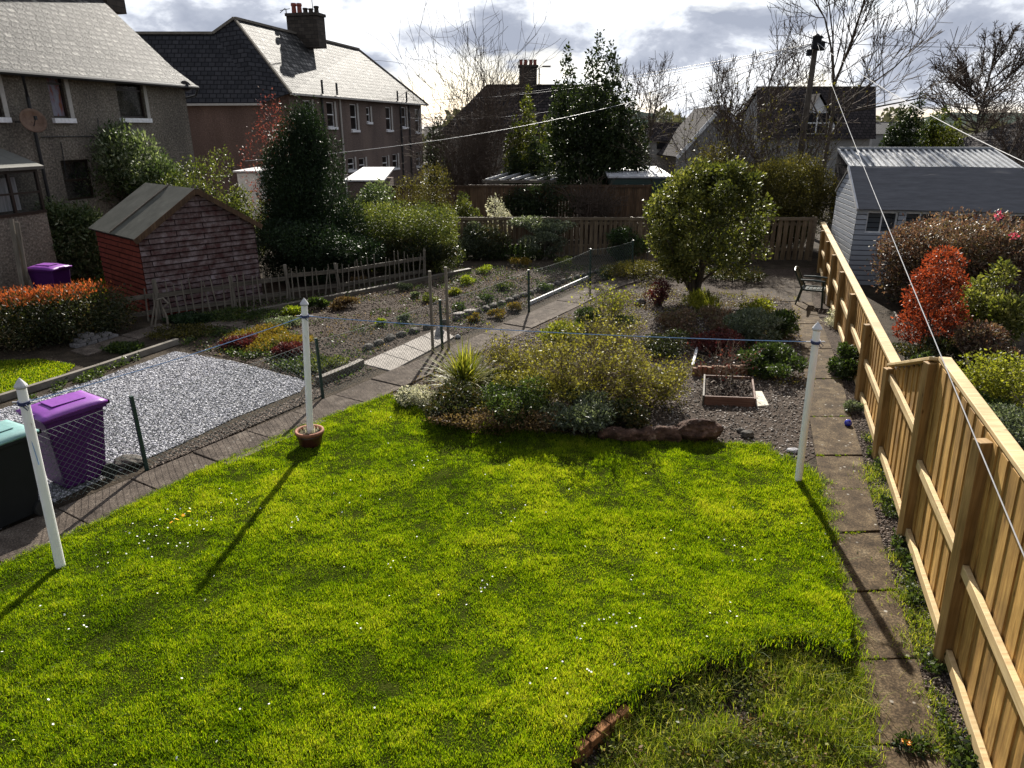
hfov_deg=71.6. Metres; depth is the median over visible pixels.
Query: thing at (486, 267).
plant
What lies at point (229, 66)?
slate roofed house
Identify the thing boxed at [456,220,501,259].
shrub
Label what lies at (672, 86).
telephone wire
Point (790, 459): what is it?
bed edge grass
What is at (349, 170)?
window
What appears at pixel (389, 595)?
daisies
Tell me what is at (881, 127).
house
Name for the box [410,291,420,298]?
plant
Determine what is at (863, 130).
bungalow
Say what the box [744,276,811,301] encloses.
paving
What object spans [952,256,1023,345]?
shrub
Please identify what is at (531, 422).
shrub
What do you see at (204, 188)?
shrub
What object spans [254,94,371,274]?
yew tree
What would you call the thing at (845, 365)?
shrub
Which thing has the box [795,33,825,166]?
telegraph pole
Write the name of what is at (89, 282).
hedge
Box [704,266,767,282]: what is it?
shrub
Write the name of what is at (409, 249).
shrub
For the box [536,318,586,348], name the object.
shrub
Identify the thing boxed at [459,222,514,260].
shrub
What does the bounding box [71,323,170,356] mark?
stepping slabs
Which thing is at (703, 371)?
log edging
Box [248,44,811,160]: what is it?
telephone wire
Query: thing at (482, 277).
plot litter
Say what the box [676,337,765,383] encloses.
rose bush
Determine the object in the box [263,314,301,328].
shrub
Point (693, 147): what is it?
twiggy tree
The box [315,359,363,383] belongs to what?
timber edging
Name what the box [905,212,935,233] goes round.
window
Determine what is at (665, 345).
shrub
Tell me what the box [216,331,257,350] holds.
shrub
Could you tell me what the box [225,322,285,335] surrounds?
bed slabs
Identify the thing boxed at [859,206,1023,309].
shrub
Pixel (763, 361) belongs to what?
shrub
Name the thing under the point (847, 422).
glass ball
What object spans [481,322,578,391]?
forsythia
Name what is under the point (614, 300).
twiggy shrub
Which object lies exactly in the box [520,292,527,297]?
edging stone
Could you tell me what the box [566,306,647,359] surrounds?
twiggy shrub
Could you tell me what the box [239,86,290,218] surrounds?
shrub
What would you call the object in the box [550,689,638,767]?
lip stubble
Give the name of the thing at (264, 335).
shrub
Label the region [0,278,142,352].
hedge
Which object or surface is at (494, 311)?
plant
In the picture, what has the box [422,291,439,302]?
plant
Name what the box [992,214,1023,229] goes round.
window
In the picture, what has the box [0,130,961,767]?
ground
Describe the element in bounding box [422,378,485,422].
shrub
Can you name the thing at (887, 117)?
wood
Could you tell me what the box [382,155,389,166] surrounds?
window
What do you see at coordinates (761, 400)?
plank
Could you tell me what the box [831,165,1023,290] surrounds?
summerhouse
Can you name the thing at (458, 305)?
plant
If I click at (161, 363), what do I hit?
clothes line
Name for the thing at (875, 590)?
joint grass
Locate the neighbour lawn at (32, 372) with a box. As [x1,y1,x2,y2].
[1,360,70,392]
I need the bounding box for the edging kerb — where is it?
[0,338,179,402]
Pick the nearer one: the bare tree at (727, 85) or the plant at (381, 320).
the plant at (381, 320)
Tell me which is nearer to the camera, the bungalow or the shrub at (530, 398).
the shrub at (530, 398)
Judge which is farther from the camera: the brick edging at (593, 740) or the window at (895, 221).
the window at (895, 221)
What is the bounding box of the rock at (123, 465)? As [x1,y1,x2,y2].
[113,454,142,467]
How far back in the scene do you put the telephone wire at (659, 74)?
33.75 m
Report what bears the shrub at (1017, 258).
on the neighbour soil at (883, 310)
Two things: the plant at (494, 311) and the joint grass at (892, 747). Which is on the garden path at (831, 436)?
the joint grass at (892, 747)
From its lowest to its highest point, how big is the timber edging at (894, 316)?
0.160 m
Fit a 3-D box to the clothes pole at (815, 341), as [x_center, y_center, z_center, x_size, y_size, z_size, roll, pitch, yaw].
[3.556,0.266,8.547,0.225,2.085,0.146,-9,22,-23]
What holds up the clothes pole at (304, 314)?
in the flowerpot
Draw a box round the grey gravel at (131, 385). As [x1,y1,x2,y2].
[0,351,304,528]
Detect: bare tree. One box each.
[607,51,689,167]
[684,50,804,163]
[689,2,829,162]
[764,0,1023,214]
[907,20,1023,133]
[963,85,1023,165]
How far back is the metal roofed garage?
24.25 m
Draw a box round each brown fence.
[385,185,468,229]
[469,184,651,238]
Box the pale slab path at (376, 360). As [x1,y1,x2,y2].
[364,330,453,370]
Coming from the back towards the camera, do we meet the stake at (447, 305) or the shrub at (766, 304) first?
the shrub at (766, 304)
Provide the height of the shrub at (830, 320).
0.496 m
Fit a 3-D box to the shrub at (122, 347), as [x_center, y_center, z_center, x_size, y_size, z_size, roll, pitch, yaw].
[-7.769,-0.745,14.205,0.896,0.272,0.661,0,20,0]
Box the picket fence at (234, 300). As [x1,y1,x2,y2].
[75,248,425,329]
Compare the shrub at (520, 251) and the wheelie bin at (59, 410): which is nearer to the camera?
the wheelie bin at (59, 410)
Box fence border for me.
[812,280,976,767]
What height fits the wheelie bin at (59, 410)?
1.094 m
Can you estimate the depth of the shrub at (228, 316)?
16.61 m
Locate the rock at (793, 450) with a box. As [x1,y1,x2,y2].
[786,448,797,453]
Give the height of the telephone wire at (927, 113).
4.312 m
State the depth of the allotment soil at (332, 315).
16.79 m
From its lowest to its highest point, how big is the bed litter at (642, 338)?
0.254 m
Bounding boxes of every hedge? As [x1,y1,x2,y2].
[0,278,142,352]
[72,271,106,292]
[326,196,466,273]
[726,151,838,247]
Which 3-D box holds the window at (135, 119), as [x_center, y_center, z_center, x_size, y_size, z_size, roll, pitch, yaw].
[-12.392,-9.264,23.139,0.230,1.400,1.420,5,20,13]
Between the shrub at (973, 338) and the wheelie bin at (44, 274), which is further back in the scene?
the wheelie bin at (44, 274)
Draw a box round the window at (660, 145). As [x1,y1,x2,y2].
[657,142,665,148]
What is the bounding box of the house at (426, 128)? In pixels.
[424,127,442,162]
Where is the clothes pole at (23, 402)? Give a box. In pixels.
[12,378,65,568]
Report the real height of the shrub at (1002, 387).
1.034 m
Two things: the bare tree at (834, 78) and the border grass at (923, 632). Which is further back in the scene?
the bare tree at (834, 78)
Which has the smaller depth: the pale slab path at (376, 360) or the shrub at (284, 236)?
the pale slab path at (376, 360)
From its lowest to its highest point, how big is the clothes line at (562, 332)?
0.073 m
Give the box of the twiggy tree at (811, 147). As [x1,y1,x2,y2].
[677,55,877,196]
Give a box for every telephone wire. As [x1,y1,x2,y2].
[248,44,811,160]
[415,44,810,119]
[430,43,810,103]
[441,43,811,99]
[634,45,810,111]
[662,45,811,120]
[817,43,1023,555]
[818,43,1023,161]
[833,43,1023,48]
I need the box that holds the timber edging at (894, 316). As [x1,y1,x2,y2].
[892,311,916,347]
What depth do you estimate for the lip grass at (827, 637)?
5.77 m
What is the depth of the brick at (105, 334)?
14.86 m
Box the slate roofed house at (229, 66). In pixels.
[135,0,428,204]
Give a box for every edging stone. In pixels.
[363,343,373,350]
[373,339,384,345]
[384,334,395,341]
[396,331,406,336]
[408,327,420,333]
[452,315,461,320]
[482,305,489,310]
[490,302,498,307]
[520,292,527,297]
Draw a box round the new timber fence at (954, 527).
[817,222,1023,767]
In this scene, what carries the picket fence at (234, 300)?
on the ground at (64, 352)
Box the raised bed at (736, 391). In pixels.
[702,374,755,406]
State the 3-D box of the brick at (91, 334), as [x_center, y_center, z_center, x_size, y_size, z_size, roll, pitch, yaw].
[-8.706,-0.996,14.566,0.105,0.072,0.220,10,22,26]
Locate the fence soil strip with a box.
[150,387,320,469]
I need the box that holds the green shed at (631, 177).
[605,166,670,227]
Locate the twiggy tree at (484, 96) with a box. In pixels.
[366,0,565,216]
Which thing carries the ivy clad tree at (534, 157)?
on the ground at (64, 352)
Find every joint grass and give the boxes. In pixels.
[841,586,894,593]
[857,655,910,662]
[865,738,939,751]
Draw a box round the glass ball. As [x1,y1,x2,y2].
[844,419,851,425]
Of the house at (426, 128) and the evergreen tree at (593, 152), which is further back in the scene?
the house at (426, 128)
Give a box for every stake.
[428,271,433,352]
[444,267,449,347]
[691,347,697,366]
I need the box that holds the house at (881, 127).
[869,122,914,146]
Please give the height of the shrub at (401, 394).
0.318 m
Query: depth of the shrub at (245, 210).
23.18 m
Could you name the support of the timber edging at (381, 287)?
on the allotment soil at (332, 315)
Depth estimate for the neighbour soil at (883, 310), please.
16.79 m
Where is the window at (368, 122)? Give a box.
[366,106,372,123]
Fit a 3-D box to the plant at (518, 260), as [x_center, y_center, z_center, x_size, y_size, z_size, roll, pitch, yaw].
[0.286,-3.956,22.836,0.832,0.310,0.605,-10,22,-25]
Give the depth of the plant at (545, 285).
19.27 m
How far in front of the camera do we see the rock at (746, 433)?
10.19 m
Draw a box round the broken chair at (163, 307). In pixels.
[150,297,168,326]
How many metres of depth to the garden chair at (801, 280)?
17.77 m
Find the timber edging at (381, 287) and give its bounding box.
[236,268,470,313]
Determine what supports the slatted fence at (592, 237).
on the ground at (64, 352)
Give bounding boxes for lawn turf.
[0,397,855,767]
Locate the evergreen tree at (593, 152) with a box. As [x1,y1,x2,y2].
[532,29,652,200]
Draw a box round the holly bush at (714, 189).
[642,155,782,296]
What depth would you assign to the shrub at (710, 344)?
13.86 m
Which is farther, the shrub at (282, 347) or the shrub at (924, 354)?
the shrub at (282, 347)
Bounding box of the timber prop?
[8,219,30,300]
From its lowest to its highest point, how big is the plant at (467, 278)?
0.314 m
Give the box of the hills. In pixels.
[439,109,1022,129]
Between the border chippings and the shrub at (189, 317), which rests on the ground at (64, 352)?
the shrub at (189, 317)
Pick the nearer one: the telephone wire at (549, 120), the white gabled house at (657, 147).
the telephone wire at (549, 120)
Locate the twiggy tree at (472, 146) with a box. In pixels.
[396,82,539,208]
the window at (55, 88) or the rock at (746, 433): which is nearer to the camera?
the rock at (746, 433)
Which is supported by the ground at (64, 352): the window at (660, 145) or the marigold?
the marigold
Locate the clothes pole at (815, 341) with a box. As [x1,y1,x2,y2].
[795,322,824,480]
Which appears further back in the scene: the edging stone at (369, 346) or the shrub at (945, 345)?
the edging stone at (369, 346)
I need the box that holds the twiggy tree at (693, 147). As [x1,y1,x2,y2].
[610,77,808,216]
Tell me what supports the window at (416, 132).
in the slate roofed house at (229, 66)
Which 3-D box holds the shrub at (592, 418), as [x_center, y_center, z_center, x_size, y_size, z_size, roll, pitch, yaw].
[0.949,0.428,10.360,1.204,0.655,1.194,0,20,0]
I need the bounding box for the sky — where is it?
[118,0,1023,128]
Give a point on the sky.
(697, 32)
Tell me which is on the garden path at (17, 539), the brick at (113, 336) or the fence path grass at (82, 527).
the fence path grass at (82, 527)
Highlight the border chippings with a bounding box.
[833,349,971,766]
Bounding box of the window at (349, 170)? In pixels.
[348,157,356,172]
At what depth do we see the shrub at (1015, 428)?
9.76 m
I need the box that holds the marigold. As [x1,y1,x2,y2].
[891,727,938,761]
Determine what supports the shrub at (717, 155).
on the ground at (64, 352)
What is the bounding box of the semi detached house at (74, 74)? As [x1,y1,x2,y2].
[0,0,198,299]
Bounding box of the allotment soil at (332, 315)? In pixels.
[190,266,624,389]
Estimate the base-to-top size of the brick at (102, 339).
0.072 m
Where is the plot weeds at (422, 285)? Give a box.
[194,264,613,382]
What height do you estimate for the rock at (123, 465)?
0.170 m
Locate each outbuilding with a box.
[233,167,274,226]
[344,167,394,216]
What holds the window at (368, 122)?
in the slate roofed house at (229, 66)
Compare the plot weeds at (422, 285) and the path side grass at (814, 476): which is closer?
the path side grass at (814, 476)
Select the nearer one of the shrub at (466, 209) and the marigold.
the marigold
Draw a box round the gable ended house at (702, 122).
[657,104,746,172]
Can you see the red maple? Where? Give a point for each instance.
(942, 276)
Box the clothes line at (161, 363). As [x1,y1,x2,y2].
[31,317,301,400]
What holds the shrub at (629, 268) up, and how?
on the ground at (64, 352)
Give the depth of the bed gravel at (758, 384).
12.24 m
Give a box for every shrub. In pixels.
[28,194,104,280]
[69,115,191,207]
[99,340,143,354]
[143,322,218,339]
[155,144,240,210]
[160,311,214,324]
[197,306,281,321]
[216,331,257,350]
[220,321,316,352]
[225,183,265,255]
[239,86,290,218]
[254,209,389,284]
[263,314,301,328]
[269,341,302,357]
[280,305,300,315]
[295,352,349,371]
[306,296,329,307]
[327,295,360,310]
[350,236,466,273]
[355,177,395,235]
[391,160,456,236]
[393,384,438,407]
[395,387,411,401]
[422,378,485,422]
[423,405,600,434]
[454,191,482,236]
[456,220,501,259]
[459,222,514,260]
[476,368,597,419]
[479,366,518,392]
[479,374,554,428]
[480,244,556,259]
[483,193,512,247]
[507,214,576,257]
[518,227,567,259]
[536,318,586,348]
[537,385,618,433]
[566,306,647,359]
[568,275,643,323]
[572,306,637,336]
[599,259,669,281]
[601,397,651,428]
[605,224,648,261]
[637,327,692,360]
[642,277,672,306]
[655,307,698,335]
[677,140,740,216]
[679,287,722,310]
[684,326,745,355]
[699,304,737,332]
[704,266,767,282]
[723,306,785,346]
[735,341,808,379]
[738,298,776,314]
[767,308,800,339]
[820,308,840,326]
[826,341,858,380]
[843,399,864,413]
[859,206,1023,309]
[892,333,965,363]
[910,350,933,366]
[951,319,1023,368]
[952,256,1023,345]
[956,348,1023,415]
[968,218,1023,316]
[976,388,1016,411]
[988,402,1023,450]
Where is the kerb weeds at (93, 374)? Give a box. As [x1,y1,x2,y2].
[16,324,303,401]
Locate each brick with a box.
[73,342,86,347]
[77,338,90,343]
[81,332,93,338]
[86,340,97,345]
[89,334,100,340]
[96,337,107,341]
[100,332,111,337]
[108,334,118,338]
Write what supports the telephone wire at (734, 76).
attached to the telegraph pole at (812, 52)
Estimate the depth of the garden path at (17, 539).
10.11 m
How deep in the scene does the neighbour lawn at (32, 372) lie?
13.05 m
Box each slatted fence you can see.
[453,217,643,255]
[627,217,817,260]
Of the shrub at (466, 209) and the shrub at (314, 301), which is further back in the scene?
the shrub at (466, 209)
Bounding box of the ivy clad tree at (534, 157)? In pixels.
[498,136,548,196]
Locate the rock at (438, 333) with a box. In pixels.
[435,327,443,335]
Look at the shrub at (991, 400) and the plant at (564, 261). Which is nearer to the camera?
the shrub at (991, 400)
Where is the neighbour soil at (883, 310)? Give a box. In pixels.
[860,282,1023,433]
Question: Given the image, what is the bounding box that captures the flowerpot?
[293,424,323,447]
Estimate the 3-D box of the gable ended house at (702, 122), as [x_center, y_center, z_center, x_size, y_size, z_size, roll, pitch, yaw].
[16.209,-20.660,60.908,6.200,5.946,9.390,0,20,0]
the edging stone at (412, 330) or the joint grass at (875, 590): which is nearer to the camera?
the joint grass at (875, 590)
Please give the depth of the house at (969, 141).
44.43 m
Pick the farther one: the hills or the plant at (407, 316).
the hills
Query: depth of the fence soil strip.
10.45 m
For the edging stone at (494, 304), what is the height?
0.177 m
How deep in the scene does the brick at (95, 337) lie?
14.67 m
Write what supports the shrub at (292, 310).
on the allotment soil at (332, 315)
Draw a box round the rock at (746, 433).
[740,430,753,437]
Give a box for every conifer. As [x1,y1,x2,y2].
[422,111,450,191]
[499,83,556,184]
[877,91,928,146]
[914,105,963,146]
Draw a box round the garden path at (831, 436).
[790,302,946,767]
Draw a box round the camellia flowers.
[994,210,1019,239]
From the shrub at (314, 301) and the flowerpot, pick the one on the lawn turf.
the flowerpot
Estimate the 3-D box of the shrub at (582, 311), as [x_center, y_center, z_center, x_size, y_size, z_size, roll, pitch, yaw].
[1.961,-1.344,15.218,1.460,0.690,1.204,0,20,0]
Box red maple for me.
[890,244,972,347]
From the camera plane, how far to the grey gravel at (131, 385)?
11.77 m
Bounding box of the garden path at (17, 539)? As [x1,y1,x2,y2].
[0,274,654,564]
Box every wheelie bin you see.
[0,419,53,528]
[15,390,117,488]
[27,263,71,297]
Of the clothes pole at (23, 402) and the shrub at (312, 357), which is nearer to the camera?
the clothes pole at (23, 402)
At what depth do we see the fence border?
7.73 m
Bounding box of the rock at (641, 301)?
[635,298,646,305]
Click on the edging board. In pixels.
(544, 296)
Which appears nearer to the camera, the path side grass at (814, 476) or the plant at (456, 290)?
the path side grass at (814, 476)
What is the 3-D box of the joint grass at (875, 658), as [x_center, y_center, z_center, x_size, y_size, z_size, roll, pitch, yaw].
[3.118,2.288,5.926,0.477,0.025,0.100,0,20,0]
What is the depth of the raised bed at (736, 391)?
11.69 m
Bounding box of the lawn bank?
[563,637,845,767]
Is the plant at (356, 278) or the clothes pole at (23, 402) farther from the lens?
the plant at (356, 278)
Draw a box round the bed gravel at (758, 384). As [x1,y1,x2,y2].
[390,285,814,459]
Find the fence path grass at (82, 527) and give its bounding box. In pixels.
[0,395,383,565]
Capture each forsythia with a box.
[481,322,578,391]
[522,314,689,414]
[593,344,697,412]
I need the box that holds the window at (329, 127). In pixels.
[326,101,338,129]
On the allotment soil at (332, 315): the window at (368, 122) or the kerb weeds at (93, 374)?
the kerb weeds at (93, 374)
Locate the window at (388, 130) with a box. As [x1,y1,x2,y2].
[385,106,393,131]
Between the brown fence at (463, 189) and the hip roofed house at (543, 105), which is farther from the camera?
the hip roofed house at (543, 105)
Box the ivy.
[497,179,585,237]
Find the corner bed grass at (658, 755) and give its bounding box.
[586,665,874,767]
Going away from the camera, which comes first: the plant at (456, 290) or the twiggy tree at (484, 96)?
the plant at (456, 290)
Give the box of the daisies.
[1,411,825,764]
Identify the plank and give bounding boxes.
[755,391,768,406]
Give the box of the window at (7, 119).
[0,74,11,122]
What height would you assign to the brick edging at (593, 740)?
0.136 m
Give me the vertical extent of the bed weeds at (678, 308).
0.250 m
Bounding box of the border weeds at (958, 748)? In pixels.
[863,434,980,767]
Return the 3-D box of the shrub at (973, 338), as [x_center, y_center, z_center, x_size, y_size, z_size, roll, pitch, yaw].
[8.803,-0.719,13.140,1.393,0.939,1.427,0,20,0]
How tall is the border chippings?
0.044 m
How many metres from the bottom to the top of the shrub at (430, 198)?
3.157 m
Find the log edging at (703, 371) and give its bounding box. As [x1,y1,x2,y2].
[692,364,758,375]
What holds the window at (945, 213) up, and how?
in the summerhouse
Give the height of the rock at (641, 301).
0.227 m
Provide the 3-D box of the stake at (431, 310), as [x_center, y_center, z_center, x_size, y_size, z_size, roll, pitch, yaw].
[-1.570,-1.384,13.809,0.060,1.636,0.055,0,20,0]
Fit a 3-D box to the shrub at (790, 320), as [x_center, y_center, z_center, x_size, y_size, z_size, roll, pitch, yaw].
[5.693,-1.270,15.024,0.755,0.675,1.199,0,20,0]
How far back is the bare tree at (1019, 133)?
37.57 m
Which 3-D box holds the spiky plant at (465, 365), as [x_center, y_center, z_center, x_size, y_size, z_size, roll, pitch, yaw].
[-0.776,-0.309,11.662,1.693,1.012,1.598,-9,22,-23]
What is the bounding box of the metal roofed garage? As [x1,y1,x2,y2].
[827,147,1022,231]
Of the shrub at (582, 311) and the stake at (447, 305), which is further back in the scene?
the shrub at (582, 311)
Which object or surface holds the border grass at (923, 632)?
on the fence border
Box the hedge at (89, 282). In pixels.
[72,271,106,292]
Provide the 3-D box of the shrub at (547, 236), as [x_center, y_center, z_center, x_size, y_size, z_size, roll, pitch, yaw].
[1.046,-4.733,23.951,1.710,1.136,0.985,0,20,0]
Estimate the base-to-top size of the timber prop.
2.209 m
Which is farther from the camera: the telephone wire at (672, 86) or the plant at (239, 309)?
the telephone wire at (672, 86)
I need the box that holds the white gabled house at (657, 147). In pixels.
[641,122,681,174]
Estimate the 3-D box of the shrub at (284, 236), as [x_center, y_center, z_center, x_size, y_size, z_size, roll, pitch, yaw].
[-5.748,-3.932,20.380,4.053,2.056,3.690,13,23,32]
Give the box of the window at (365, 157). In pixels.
[359,157,366,166]
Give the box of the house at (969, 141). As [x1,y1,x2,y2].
[951,120,1023,166]
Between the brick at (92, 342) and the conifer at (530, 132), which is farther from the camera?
the conifer at (530, 132)
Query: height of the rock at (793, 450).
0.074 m
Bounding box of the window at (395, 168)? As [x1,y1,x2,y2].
[392,153,399,169]
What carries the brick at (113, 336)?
on the ground at (64, 352)
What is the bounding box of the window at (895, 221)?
[864,211,897,232]
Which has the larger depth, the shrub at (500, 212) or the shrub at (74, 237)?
the shrub at (500, 212)
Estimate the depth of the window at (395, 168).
51.21 m
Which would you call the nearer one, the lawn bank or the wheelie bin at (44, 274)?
the lawn bank
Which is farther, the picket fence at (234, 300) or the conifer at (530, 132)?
the conifer at (530, 132)
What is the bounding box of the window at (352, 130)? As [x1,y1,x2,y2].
[350,103,360,131]
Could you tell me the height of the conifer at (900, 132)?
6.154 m
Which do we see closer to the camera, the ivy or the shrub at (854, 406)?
the shrub at (854, 406)
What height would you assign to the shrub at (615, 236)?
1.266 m
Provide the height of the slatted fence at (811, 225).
1.450 m
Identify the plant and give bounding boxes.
[231,307,245,316]
[350,276,367,280]
[374,317,385,326]
[395,282,412,290]
[396,312,410,322]
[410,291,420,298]
[416,336,506,389]
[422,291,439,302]
[448,287,461,295]
[451,301,466,311]
[460,274,475,284]
[465,312,480,322]
[476,264,492,273]
[478,293,494,302]
[486,308,505,318]
[494,281,513,289]
[507,301,521,309]
[509,257,531,265]
[536,282,553,291]
[553,256,574,265]
[597,266,613,279]
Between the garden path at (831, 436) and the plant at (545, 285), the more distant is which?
the plant at (545, 285)
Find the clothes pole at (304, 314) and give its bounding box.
[296,298,313,433]
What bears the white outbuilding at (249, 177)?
on the ground at (64, 352)
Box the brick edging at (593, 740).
[568,704,633,767]
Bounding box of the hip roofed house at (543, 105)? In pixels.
[439,59,636,184]
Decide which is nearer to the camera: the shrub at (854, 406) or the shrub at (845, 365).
the shrub at (854, 406)
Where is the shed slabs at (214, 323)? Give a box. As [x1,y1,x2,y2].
[204,313,264,328]
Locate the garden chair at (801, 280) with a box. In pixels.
[794,266,827,308]
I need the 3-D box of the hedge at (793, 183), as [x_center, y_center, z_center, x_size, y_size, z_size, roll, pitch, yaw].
[9.563,-6.524,25.327,3.979,3.597,3.478,-15,25,-35]
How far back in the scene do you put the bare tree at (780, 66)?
31.11 m
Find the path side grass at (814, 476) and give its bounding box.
[780,461,885,765]
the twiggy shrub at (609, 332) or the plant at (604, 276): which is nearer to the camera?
the twiggy shrub at (609, 332)
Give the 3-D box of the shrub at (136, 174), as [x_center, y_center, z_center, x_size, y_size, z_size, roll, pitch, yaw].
[-12.213,-6.266,23.013,3.220,4.639,3.390,6,21,15]
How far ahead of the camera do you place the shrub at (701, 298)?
16.81 m
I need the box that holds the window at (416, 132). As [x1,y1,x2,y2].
[415,108,421,133]
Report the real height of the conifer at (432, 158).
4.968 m
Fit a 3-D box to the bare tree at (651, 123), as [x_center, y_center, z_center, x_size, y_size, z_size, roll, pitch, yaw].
[5.099,-10.524,30.902,4.596,7.254,3.984,-9,22,-23]
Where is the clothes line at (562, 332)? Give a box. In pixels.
[309,316,805,341]
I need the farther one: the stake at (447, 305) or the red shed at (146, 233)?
the red shed at (146, 233)
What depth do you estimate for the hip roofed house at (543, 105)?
54.56 m
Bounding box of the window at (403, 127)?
[401,106,408,128]
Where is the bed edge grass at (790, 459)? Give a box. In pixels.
[377,393,805,467]
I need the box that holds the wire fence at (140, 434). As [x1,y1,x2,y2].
[38,240,633,505]
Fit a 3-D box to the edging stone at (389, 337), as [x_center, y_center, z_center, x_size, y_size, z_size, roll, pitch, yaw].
[-2.574,-0.970,14.922,0.188,0.183,0.341,9,22,24]
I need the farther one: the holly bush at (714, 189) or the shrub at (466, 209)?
the shrub at (466, 209)
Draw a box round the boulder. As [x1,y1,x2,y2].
[677,418,723,442]
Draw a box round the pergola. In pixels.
[482,173,566,216]
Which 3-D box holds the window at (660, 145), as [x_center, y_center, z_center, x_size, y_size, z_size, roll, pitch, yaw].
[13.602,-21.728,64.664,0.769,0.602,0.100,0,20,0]
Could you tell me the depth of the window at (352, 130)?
44.52 m
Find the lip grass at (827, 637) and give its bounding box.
[609,615,877,712]
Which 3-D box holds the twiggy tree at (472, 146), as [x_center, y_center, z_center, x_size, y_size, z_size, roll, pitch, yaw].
[-1.902,-10.280,32.433,5.992,6.514,5.470,15,25,36]
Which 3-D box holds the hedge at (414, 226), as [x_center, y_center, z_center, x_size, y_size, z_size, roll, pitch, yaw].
[-3.739,-4.763,22.347,4.602,2.294,2.670,0,20,0]
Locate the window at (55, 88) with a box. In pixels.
[46,78,76,122]
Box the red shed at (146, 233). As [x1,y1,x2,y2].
[88,183,262,317]
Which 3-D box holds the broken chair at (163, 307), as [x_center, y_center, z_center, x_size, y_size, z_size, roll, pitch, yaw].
[-7.733,-1.587,15.600,0.500,0.676,0.142,0,20,0]
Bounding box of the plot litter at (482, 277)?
[193,264,595,384]
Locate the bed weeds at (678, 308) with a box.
[390,282,809,429]
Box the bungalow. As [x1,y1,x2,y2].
[738,86,876,185]
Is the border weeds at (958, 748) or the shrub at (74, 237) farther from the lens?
the shrub at (74, 237)
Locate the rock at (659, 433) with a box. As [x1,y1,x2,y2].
[597,425,681,442]
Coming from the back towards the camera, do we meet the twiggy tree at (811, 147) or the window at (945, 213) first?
the twiggy tree at (811, 147)
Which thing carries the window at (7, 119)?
in the semi detached house at (74, 74)
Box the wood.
[422,104,1005,150]
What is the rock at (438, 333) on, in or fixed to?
on the allotment soil at (332, 315)
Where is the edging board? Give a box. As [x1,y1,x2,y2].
[530,276,588,304]
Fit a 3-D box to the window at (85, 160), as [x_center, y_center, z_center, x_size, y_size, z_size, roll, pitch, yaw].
[-13.150,-6.159,21.413,0.055,1.143,1.069,5,20,13]
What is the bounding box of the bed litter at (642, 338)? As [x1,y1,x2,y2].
[405,284,805,436]
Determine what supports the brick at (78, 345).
on the ground at (64, 352)
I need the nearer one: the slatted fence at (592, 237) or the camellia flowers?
the camellia flowers
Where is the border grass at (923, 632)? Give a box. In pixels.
[852,432,975,767]
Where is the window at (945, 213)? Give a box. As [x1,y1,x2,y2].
[944,213,973,224]
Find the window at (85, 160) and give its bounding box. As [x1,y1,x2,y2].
[60,159,93,200]
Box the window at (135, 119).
[116,85,152,122]
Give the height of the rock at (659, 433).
0.283 m

